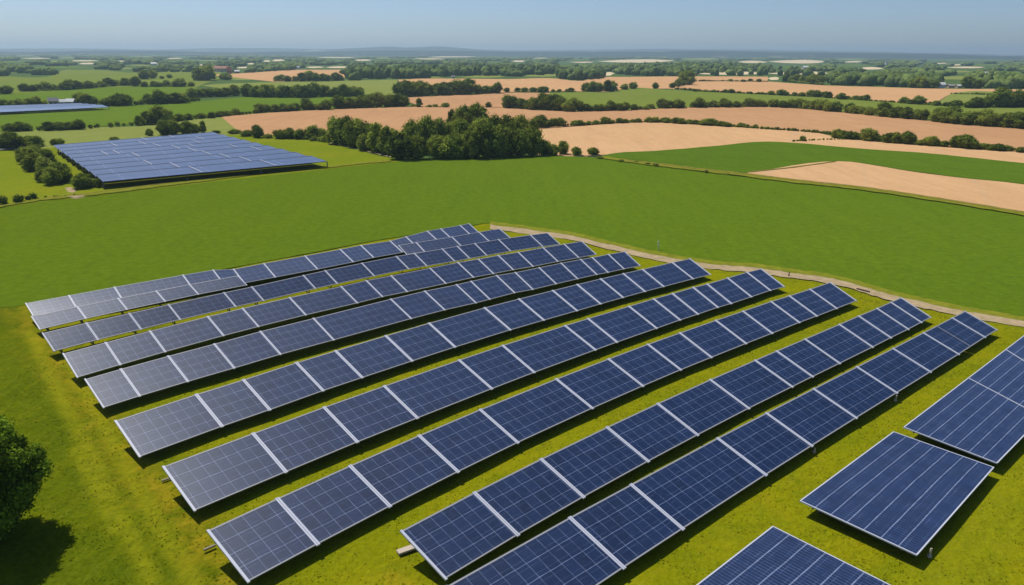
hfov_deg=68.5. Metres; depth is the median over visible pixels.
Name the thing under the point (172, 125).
tree
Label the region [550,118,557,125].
tree
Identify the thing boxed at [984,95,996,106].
tree
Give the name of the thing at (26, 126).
tree
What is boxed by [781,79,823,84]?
hedgerow
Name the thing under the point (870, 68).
distant field
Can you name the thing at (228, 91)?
tree
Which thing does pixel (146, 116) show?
tree
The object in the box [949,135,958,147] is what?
tree
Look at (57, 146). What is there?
solar panel row
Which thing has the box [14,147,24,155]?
tree
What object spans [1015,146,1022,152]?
tree
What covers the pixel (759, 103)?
tree
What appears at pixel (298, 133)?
tree
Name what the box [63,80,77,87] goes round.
tree
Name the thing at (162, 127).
tree
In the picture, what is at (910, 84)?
tree
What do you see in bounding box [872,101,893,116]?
tree
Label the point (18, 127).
tree
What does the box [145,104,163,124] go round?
tree
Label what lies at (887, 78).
woodland
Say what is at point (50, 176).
tree
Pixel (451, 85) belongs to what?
tree
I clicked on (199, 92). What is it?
tree
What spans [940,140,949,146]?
tree
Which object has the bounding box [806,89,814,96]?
bush
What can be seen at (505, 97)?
tree
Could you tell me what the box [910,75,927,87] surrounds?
tree
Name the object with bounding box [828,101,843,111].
tree
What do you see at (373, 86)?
crop field
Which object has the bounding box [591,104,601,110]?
tree
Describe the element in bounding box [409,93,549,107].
stubble field
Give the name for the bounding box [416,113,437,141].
tree
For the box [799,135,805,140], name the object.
tree
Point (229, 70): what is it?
farmhouse
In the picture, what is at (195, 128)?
tree
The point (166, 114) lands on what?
tree
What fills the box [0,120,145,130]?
hedgerow
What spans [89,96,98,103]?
tree
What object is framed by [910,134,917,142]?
tree
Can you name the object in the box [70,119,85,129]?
tree
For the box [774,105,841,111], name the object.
hedgerow
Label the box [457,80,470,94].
tree
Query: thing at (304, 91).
tree
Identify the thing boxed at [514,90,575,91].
hedgerow
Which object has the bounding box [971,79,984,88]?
tree
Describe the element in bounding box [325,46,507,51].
hills
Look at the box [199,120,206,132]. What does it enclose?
tree
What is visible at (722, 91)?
hedgerow
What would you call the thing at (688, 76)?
tree
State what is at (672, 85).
tree
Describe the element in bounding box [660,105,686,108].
hedgerow
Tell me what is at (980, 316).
dirt track
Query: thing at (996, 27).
sky
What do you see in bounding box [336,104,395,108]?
hedgerow
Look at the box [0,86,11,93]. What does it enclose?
tree
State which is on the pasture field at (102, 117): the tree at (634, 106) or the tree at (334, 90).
the tree at (334, 90)
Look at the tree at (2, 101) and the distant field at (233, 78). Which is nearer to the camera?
the tree at (2, 101)
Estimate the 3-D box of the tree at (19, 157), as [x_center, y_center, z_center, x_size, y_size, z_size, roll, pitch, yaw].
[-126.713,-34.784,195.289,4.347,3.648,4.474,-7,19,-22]
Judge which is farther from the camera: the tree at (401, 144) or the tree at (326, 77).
the tree at (326, 77)
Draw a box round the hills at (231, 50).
[0,48,1023,55]
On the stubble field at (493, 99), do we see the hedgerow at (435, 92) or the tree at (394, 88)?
the hedgerow at (435, 92)
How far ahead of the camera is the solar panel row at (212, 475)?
61.69 m
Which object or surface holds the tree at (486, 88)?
on the stubble field at (493, 99)
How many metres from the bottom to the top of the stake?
0.655 m
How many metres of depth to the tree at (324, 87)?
495.05 m
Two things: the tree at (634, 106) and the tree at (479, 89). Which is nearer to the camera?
the tree at (634, 106)
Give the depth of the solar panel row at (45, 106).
367.53 m
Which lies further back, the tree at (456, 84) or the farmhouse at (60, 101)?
the tree at (456, 84)
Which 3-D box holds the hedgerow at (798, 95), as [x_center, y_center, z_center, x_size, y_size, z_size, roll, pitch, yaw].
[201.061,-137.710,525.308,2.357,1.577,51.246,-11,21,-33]
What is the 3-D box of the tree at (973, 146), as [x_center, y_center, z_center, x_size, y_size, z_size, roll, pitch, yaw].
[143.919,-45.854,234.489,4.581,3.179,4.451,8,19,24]
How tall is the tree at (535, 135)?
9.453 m
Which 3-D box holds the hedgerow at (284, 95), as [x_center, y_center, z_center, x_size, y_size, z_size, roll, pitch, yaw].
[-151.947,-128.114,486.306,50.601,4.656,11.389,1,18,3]
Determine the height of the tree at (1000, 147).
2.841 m
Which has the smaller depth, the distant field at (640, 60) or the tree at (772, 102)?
the tree at (772, 102)
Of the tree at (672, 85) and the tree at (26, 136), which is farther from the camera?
the tree at (672, 85)
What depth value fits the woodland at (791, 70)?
1083.58 m
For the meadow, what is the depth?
52.89 m
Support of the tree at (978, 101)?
on the crop field at (641, 96)
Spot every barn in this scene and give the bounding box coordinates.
[64,98,75,102]
[213,66,228,71]
[938,82,946,87]
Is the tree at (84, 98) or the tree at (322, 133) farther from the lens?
the tree at (84, 98)
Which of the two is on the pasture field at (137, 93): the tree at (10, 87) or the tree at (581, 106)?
the tree at (10, 87)
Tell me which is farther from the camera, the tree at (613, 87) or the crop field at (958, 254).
the tree at (613, 87)
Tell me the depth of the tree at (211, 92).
489.58 m
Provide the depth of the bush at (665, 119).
318.34 m
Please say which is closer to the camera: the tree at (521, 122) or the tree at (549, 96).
the tree at (521, 122)
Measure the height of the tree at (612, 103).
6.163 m
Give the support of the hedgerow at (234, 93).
on the ground at (560, 63)
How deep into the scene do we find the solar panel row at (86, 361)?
82.45 m
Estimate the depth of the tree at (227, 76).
781.25 m
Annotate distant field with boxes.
[34,66,90,67]
[230,77,251,79]
[316,57,353,57]
[326,66,345,67]
[438,56,476,56]
[459,75,504,77]
[523,74,555,76]
[598,59,674,62]
[685,58,713,59]
[699,72,756,74]
[740,61,764,62]
[768,60,822,62]
[837,65,870,65]
[839,58,861,59]
[863,67,882,69]
[944,76,963,79]
[947,67,982,67]
[950,59,992,59]
[977,64,995,65]
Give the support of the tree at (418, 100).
on the stubble field at (396, 118)
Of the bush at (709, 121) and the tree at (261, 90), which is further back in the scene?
the tree at (261, 90)
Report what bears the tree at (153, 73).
on the pasture field at (94, 76)
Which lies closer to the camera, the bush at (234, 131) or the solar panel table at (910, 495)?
the solar panel table at (910, 495)
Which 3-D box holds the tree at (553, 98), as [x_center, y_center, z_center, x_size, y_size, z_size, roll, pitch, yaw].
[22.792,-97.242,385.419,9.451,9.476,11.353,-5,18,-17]
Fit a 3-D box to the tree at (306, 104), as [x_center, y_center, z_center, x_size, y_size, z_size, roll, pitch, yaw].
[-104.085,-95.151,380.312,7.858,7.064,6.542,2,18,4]
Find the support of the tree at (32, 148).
on the meadow field at (15, 178)
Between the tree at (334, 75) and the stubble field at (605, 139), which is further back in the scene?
the tree at (334, 75)
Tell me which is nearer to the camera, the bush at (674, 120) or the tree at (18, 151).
the tree at (18, 151)
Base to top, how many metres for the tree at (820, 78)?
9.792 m
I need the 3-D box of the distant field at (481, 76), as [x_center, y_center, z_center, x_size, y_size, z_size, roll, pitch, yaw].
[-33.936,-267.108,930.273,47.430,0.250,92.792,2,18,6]
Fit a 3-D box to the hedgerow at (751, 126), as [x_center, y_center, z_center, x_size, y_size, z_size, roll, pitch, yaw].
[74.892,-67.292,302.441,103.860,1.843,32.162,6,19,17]
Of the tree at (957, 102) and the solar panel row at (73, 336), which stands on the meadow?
the solar panel row at (73, 336)
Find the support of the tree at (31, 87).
on the pasture field at (94, 76)
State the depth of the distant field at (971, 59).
4772.15 m
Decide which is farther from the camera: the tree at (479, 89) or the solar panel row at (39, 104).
the tree at (479, 89)
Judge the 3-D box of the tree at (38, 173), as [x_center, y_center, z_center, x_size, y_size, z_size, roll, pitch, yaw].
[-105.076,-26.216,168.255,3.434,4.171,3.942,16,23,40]
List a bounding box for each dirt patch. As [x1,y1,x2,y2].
[65,187,76,192]
[68,195,84,198]
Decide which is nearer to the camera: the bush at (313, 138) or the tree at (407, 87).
the bush at (313, 138)
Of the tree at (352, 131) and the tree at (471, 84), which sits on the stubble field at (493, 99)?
the tree at (471, 84)
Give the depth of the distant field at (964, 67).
1753.15 m
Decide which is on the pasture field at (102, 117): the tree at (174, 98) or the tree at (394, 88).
the tree at (174, 98)
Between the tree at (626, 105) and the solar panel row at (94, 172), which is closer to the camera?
the solar panel row at (94, 172)
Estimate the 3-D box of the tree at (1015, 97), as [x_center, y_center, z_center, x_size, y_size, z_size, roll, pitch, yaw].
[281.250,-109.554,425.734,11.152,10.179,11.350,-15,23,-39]
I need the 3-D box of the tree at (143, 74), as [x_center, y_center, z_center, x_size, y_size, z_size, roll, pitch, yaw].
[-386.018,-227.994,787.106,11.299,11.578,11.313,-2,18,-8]
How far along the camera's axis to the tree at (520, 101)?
394.85 m
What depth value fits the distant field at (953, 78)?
976.67 m
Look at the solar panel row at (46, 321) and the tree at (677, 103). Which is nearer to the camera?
the solar panel row at (46, 321)
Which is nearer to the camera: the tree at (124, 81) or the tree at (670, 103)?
the tree at (670, 103)
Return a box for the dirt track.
[490,224,1023,326]
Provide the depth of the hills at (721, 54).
5925.39 m
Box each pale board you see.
[203,544,215,550]
[396,545,414,554]
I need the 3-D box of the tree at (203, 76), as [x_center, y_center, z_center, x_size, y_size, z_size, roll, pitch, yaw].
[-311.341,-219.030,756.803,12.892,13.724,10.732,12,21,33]
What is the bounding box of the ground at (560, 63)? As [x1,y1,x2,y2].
[0,55,1023,178]
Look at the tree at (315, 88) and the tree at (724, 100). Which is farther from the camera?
the tree at (315, 88)
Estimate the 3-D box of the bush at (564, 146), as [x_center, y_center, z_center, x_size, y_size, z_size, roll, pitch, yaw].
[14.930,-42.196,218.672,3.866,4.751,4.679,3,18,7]
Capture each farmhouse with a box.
[47,97,57,103]
[58,99,65,103]
[226,67,231,73]
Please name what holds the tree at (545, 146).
on the ground at (560, 63)
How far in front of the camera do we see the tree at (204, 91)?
486.17 m
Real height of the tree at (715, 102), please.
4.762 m
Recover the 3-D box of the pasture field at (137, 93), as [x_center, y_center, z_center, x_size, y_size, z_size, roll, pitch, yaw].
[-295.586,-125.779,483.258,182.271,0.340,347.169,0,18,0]
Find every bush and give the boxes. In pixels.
[49,138,56,144]
[56,138,65,143]
[95,179,102,187]
[145,128,153,135]
[226,129,240,133]
[238,129,251,136]
[262,133,273,138]
[309,136,317,140]
[441,102,449,106]
[537,86,548,91]
[557,140,568,153]
[571,146,581,154]
[586,147,598,154]
[599,116,610,123]
[615,118,623,122]
[644,116,655,122]
[658,117,670,122]
[671,117,678,123]
[676,118,685,123]
[698,118,718,124]
[714,121,726,126]
[723,122,731,126]
[776,89,785,95]
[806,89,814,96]
[810,90,822,96]
[823,91,833,97]
[835,93,846,98]
[862,94,870,100]
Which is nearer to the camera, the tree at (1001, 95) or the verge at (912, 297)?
the verge at (912, 297)
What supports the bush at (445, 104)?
on the stubble field at (493, 99)
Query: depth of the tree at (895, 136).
247.96 m
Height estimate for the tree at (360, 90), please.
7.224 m
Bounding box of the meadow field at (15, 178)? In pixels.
[0,135,426,207]
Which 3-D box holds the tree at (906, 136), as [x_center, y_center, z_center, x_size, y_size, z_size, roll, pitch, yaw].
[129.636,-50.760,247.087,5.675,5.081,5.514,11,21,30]
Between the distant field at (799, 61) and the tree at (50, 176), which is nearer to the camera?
the tree at (50, 176)
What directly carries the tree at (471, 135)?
on the crop field at (958, 254)
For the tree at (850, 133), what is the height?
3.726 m
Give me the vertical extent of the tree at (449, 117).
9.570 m
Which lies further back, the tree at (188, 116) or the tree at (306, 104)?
the tree at (306, 104)
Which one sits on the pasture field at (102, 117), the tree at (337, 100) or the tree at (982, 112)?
the tree at (337, 100)
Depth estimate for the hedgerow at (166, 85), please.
624.08 m
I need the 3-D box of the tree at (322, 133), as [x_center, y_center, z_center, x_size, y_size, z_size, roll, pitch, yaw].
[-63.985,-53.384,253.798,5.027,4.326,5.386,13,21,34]
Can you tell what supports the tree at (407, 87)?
on the ground at (560, 63)
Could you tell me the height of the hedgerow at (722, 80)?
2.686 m
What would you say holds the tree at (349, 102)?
on the pasture field at (102, 117)
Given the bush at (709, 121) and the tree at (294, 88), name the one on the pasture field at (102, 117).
the tree at (294, 88)
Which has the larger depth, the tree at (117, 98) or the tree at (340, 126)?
the tree at (117, 98)
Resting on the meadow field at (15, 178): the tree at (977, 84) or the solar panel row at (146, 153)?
the solar panel row at (146, 153)
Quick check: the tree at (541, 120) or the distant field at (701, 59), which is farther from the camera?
the distant field at (701, 59)
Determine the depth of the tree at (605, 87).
580.70 m
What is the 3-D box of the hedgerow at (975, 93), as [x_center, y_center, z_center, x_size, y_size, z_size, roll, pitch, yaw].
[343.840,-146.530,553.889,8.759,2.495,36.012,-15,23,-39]
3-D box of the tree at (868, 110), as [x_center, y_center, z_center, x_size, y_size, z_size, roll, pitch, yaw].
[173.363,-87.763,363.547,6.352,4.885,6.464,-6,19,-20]
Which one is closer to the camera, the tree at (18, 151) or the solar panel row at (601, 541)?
the solar panel row at (601, 541)
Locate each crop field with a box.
[0,155,1023,316]
[201,80,397,95]
[548,88,1023,119]
[604,141,1023,183]
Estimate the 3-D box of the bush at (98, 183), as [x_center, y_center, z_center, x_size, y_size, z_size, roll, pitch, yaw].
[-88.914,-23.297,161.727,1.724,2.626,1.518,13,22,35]
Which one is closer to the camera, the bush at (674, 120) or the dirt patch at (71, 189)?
the dirt patch at (71, 189)
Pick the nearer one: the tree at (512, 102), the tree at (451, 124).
the tree at (451, 124)
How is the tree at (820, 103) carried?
on the stubble field at (396, 118)
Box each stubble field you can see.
[216,70,344,81]
[222,106,1023,151]
[398,76,1023,104]
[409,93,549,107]
[538,122,1023,162]
[748,161,1023,210]
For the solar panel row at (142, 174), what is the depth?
176.21 m
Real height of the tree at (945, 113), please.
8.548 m
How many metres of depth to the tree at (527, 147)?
212.42 m
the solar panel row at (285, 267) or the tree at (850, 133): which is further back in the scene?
the tree at (850, 133)
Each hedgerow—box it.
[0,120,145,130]
[0,192,37,203]
[20,83,121,90]
[131,97,199,104]
[142,84,193,86]
[174,112,244,120]
[175,108,258,120]
[197,92,237,96]
[242,92,317,97]
[308,78,343,80]
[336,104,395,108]
[433,90,472,95]
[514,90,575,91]
[541,105,562,110]
[564,119,831,134]
[584,88,617,90]
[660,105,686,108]
[675,87,959,106]
[689,105,767,107]
[698,79,767,81]
[760,126,831,134]
[770,93,822,96]
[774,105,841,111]
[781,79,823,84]
[792,138,845,141]
[880,115,926,119]
[931,120,1013,127]
[950,92,989,94]
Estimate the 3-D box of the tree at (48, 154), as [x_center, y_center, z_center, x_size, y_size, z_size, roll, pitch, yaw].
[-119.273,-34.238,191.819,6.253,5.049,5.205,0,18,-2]
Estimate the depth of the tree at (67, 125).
278.73 m
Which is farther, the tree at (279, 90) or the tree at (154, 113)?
the tree at (279, 90)
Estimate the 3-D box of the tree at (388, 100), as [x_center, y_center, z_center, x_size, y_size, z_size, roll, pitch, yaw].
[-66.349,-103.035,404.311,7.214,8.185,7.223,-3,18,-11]
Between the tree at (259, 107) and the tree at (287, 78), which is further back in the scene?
the tree at (287, 78)
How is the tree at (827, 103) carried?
on the stubble field at (396, 118)
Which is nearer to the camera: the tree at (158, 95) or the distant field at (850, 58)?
the tree at (158, 95)
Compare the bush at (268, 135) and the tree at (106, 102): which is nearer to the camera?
the bush at (268, 135)
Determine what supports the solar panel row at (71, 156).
on the meadow field at (15, 178)
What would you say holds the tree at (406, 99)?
on the stubble field at (396, 118)
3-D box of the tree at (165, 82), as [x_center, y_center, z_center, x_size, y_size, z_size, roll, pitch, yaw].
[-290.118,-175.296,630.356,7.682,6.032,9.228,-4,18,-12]
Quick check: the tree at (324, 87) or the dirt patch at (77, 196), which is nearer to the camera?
the dirt patch at (77, 196)
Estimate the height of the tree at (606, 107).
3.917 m
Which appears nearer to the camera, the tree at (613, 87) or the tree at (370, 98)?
the tree at (370, 98)
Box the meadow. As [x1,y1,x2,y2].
[0,224,1023,584]
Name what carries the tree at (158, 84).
on the pasture field at (137, 93)
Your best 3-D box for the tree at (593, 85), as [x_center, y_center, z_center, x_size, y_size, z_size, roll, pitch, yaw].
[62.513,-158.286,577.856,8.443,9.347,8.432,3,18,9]
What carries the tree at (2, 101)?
on the ground at (560, 63)
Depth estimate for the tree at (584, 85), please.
580.16 m
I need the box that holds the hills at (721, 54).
[0,50,1023,59]
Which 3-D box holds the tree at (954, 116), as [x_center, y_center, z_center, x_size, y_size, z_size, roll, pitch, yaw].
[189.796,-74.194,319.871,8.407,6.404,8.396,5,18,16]
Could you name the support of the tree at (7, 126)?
on the pasture field at (222, 125)
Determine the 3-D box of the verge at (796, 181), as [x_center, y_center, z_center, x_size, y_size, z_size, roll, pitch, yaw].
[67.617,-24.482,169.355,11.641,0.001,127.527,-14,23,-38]
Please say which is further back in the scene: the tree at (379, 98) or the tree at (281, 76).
the tree at (281, 76)
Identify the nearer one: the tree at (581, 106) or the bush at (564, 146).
the bush at (564, 146)
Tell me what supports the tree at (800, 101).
on the crop field at (641, 96)
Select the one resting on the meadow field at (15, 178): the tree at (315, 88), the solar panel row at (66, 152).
the solar panel row at (66, 152)
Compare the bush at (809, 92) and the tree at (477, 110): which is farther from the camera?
the bush at (809, 92)
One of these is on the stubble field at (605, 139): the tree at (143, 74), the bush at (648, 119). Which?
the bush at (648, 119)
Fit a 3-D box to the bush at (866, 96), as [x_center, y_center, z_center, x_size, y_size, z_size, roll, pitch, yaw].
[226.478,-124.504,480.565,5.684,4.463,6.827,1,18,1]
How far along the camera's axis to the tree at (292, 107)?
372.32 m
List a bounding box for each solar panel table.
[697,526,889,584]
[800,432,993,555]
[903,336,1023,463]
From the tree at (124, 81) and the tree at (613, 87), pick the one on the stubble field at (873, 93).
the tree at (613, 87)
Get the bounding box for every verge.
[0,160,390,206]
[46,171,260,197]
[490,221,1023,320]
[602,155,1023,214]
[750,161,835,171]
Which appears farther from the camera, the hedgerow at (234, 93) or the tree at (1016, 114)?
the hedgerow at (234, 93)
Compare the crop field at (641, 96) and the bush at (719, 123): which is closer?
the bush at (719, 123)
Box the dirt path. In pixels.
[334,143,390,156]
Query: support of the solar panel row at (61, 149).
on the meadow field at (15, 178)
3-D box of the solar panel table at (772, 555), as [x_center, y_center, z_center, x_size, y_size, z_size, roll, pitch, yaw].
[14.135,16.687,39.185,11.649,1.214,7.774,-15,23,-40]
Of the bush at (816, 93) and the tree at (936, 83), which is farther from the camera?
the tree at (936, 83)
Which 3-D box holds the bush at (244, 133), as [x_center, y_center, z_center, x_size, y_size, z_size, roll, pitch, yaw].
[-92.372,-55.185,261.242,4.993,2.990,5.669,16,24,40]
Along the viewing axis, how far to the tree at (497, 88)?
542.61 m
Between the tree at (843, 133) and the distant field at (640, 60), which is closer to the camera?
the tree at (843, 133)
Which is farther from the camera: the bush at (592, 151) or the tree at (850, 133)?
the tree at (850, 133)
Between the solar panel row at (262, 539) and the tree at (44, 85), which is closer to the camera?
the solar panel row at (262, 539)
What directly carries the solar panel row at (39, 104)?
on the ground at (560, 63)
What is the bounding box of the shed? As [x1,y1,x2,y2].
[945,84,954,87]
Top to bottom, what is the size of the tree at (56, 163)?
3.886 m
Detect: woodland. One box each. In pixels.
[0,53,1023,75]
[344,62,563,80]
[556,68,606,80]
[614,61,770,75]
[669,61,866,75]
[825,70,944,86]
[963,70,1023,88]
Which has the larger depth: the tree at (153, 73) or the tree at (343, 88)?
the tree at (153, 73)
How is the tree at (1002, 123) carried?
on the stubble field at (396, 118)
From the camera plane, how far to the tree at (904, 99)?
453.02 m
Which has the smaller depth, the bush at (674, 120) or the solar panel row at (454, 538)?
the solar panel row at (454, 538)
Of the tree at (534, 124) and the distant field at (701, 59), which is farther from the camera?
the distant field at (701, 59)
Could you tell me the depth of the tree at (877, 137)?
253.10 m
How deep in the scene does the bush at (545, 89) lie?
566.77 m
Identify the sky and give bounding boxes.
[0,0,1023,54]
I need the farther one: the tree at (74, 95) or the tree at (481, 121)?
the tree at (74, 95)
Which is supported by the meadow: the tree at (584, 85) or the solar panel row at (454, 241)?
the solar panel row at (454, 241)
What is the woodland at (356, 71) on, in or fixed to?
on the ground at (560, 63)
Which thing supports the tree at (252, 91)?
on the pasture field at (102, 117)
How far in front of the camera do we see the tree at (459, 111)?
271.02 m
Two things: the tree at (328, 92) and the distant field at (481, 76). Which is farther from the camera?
the distant field at (481, 76)
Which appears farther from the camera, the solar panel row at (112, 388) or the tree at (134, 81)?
the tree at (134, 81)
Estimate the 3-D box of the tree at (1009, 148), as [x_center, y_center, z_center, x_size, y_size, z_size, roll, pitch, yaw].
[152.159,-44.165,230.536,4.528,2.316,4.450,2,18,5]
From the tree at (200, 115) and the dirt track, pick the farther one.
the tree at (200, 115)
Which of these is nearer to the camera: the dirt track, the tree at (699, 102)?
the dirt track
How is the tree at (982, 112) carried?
on the stubble field at (396, 118)
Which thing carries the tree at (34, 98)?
on the ground at (560, 63)
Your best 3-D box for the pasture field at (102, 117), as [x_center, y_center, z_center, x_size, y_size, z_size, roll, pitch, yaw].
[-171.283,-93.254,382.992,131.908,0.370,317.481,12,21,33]
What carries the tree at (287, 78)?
on the stubble field at (266, 76)
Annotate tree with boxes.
[0,85,14,93]
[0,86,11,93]
[0,99,8,104]
[0,129,25,147]
[0,414,53,543]
[2,123,16,131]
[10,98,24,104]
[13,121,22,131]
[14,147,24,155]
[14,151,29,163]
[17,83,27,90]
[20,122,33,130]
[20,152,40,170]
[21,135,29,146]
[21,143,42,152]
[23,98,37,104]
[24,135,45,146]
[27,84,38,90]
[28,96,40,103]
[34,149,58,162]
[34,156,55,168]
[34,167,43,182]
[38,121,54,130]
[39,81,53,89]
[40,166,63,184]
[48,161,70,167]
[53,121,65,129]
[53,164,72,182]
[58,82,70,89]
[62,121,74,129]
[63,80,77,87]
[68,173,95,189]
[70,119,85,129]
[71,91,81,102]
[74,80,85,86]
[75,92,94,103]
[82,80,94,88]
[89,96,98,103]
[96,81,106,86]
[97,98,112,106]
[102,77,117,84]
[109,92,130,105]
[120,77,130,85]
[121,93,133,105]
[128,76,140,85]
[133,115,143,125]
[137,69,148,78]
[140,81,148,86]
[140,111,151,124]
[141,93,153,103]
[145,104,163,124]
[147,69,157,77]
[152,89,166,103]
[154,82,163,86]
[155,118,171,134]
[159,107,176,120]
[162,80,170,84]
[166,92,180,103]
[166,118,178,134]
[171,80,181,86]
[173,113,184,121]
[175,78,186,86]
[176,121,193,133]
[177,92,190,102]
[184,113,192,119]
[185,88,197,97]
[191,68,199,80]
[192,123,200,133]
[194,113,205,118]
[196,68,207,80]
[196,88,202,97]
[198,64,216,79]
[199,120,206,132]
[200,88,208,96]
[206,87,216,96]
[207,112,215,117]
[214,111,222,116]
[215,88,226,96]
[222,73,232,79]
[222,87,232,96]
[228,84,240,95]
[229,108,239,114]
[239,83,251,96]
[248,85,258,96]
[249,124,263,137]
[253,103,263,112]
[256,84,269,96]
[263,103,269,110]
[264,84,275,94]
[269,104,280,111]
[271,129,285,138]
[274,84,285,97]
[276,74,283,80]
[279,103,289,111]
[283,76,291,80]
[283,85,292,97]
[285,127,293,138]
[288,104,295,110]
[290,84,299,92]
[292,103,300,110]
[292,128,303,139]
[294,72,307,81]
[295,85,311,97]
[299,98,313,109]
[301,132,311,138]
[303,125,322,136]
[304,70,312,80]
[307,81,322,95]
[311,72,320,80]
[314,103,323,109]
[315,128,327,137]
[319,84,330,95]
[321,74,331,80]
[321,99,332,109]
[324,116,340,144]
[325,89,334,96]
[330,72,340,80]
[330,94,345,108]
[331,87,340,95]
[334,116,353,145]
[336,83,348,96]
[340,116,364,147]
[343,96,357,107]
[346,86,355,96]
[354,87,364,94]
[354,94,367,107]
[356,133,367,151]
[358,119,369,134]
[363,123,371,151]
[364,94,376,107]
[365,121,382,152]
[372,91,385,106]
[376,125,394,155]
[383,93,393,106]
[384,131,417,159]
[391,81,403,94]
[392,93,403,106]
[397,79,416,96]
[398,95,409,106]
[398,117,422,137]
[409,133,428,158]
[414,79,429,96]
[415,98,422,106]
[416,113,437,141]
[426,83,435,95]
[426,135,449,158]
[432,117,451,137]
[436,82,451,95]
[443,132,465,158]
[445,109,454,122]
[446,81,454,94]
[446,121,455,134]
[450,116,471,137]
[451,79,462,94]
[452,104,472,122]
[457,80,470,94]
[458,137,470,157]
[460,124,484,158]
[463,78,478,93]
[463,101,488,126]
[471,115,488,126]
[474,84,482,93]
[477,122,499,157]
[481,85,489,93]
[485,113,506,128]
[489,124,509,156]
[491,81,502,92]
[501,94,511,107]
[501,113,516,127]
[502,125,523,156]
[505,95,517,107]
[512,114,531,130]
[515,98,525,108]
[515,128,533,155]
[524,126,544,155]
[527,96,540,109]
[528,118,540,131]
[532,114,548,127]
[536,92,548,109]
[538,139,550,155]
[542,94,552,110]
[547,143,559,155]
[548,94,563,110]
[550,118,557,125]
[553,97,566,110]
[557,117,566,125]
[560,100,576,110]
[568,97,579,110]
[576,99,585,110]
[581,82,589,90]
[582,103,592,110]
[588,81,598,90]
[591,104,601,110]
[602,79,611,90]
[603,104,609,110]
[606,81,618,90]
[607,100,616,109]
[615,103,623,110]
[620,84,627,88]
[622,101,631,109]
[628,82,637,88]
[631,104,638,109]
[652,82,659,88]
[656,98,668,107]
[667,100,673,105]
[668,82,675,87]
[672,99,683,107]
[675,79,681,86]
[678,69,696,84]
[694,97,706,107]
[709,100,719,106]
[718,98,727,106]
[721,100,732,106]
[731,101,742,106]
[744,97,755,106]
[755,99,765,106]
[767,99,778,106]
[777,100,789,107]
[782,72,790,81]
[787,98,796,107]
[792,74,800,80]
[796,98,806,107]
[798,75,806,81]
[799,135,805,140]
[802,100,809,106]
[806,73,817,83]
[809,99,819,109]
[814,99,828,107]
[815,75,825,84]
[823,100,832,110]
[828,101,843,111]
[830,128,841,137]
[838,130,847,138]
[842,102,854,111]
[844,130,853,138]
[846,104,859,113]
[851,131,860,139]
[857,106,866,113]
[860,127,878,140]
[864,106,875,114]
[871,133,881,141]
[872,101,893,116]
[880,132,893,142]
[886,108,896,117]
[890,106,902,117]
[891,132,900,142]
[898,97,908,102]
[898,130,914,143]
[899,106,912,118]
[905,79,916,87]
[908,109,920,117]
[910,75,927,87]
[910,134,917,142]
[912,95,927,104]
[913,139,922,144]
[914,109,930,119]
[921,137,929,145]
[924,136,939,145]
[928,107,944,121]
[931,80,941,87]
[932,100,941,105]
[937,105,963,122]
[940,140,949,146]
[948,100,963,106]
[948,111,963,123]
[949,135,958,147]
[956,111,978,124]
[956,135,961,147]
[957,134,978,148]
[959,76,976,87]
[963,100,975,107]
[966,140,981,148]
[970,96,984,107]
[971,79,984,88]
[973,108,997,125]
[978,113,1000,126]
[981,143,990,149]
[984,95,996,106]
[988,144,996,150]
[990,86,1012,107]
[992,112,1011,127]
[994,143,1005,150]
[1004,111,1023,127]
[1005,145,1015,150]
[1006,92,1019,106]
[1008,91,1023,106]
[1011,113,1023,128]
[1013,89,1023,106]
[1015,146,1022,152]
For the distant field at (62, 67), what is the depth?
1330.68 m
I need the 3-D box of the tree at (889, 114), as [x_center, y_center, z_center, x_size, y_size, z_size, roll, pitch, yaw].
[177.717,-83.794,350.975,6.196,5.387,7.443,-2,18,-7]
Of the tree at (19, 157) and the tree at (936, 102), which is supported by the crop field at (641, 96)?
the tree at (936, 102)
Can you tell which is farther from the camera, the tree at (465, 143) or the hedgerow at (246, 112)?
the hedgerow at (246, 112)
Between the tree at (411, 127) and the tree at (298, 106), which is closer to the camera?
the tree at (411, 127)
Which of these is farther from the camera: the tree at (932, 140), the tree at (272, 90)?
the tree at (272, 90)
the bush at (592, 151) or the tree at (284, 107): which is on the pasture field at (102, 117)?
the tree at (284, 107)
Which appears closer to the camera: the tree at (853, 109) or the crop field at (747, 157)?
the crop field at (747, 157)
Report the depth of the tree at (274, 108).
365.76 m
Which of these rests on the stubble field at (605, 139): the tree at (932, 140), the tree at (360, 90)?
the tree at (932, 140)
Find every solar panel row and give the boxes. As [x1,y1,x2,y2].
[0,103,81,106]
[0,103,87,107]
[0,104,95,112]
[0,105,109,114]
[25,223,477,315]
[31,275,246,330]
[42,233,559,352]
[54,132,218,154]
[58,134,228,157]
[62,137,239,161]
[62,241,596,377]
[67,139,251,165]
[72,142,264,169]
[77,145,276,173]
[83,148,289,177]
[84,251,640,408]
[89,152,311,178]
[96,156,327,188]
[114,258,710,457]
[162,268,784,511]
[206,282,856,583]
[398,228,509,253]
[400,297,931,580]
[450,311,997,584]
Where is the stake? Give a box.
[927,548,932,557]
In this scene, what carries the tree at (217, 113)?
on the pasture field at (222, 125)
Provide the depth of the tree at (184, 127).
264.71 m
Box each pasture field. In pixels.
[0,69,220,92]
[0,85,197,103]
[0,95,410,131]
[0,117,239,150]
[940,91,995,106]

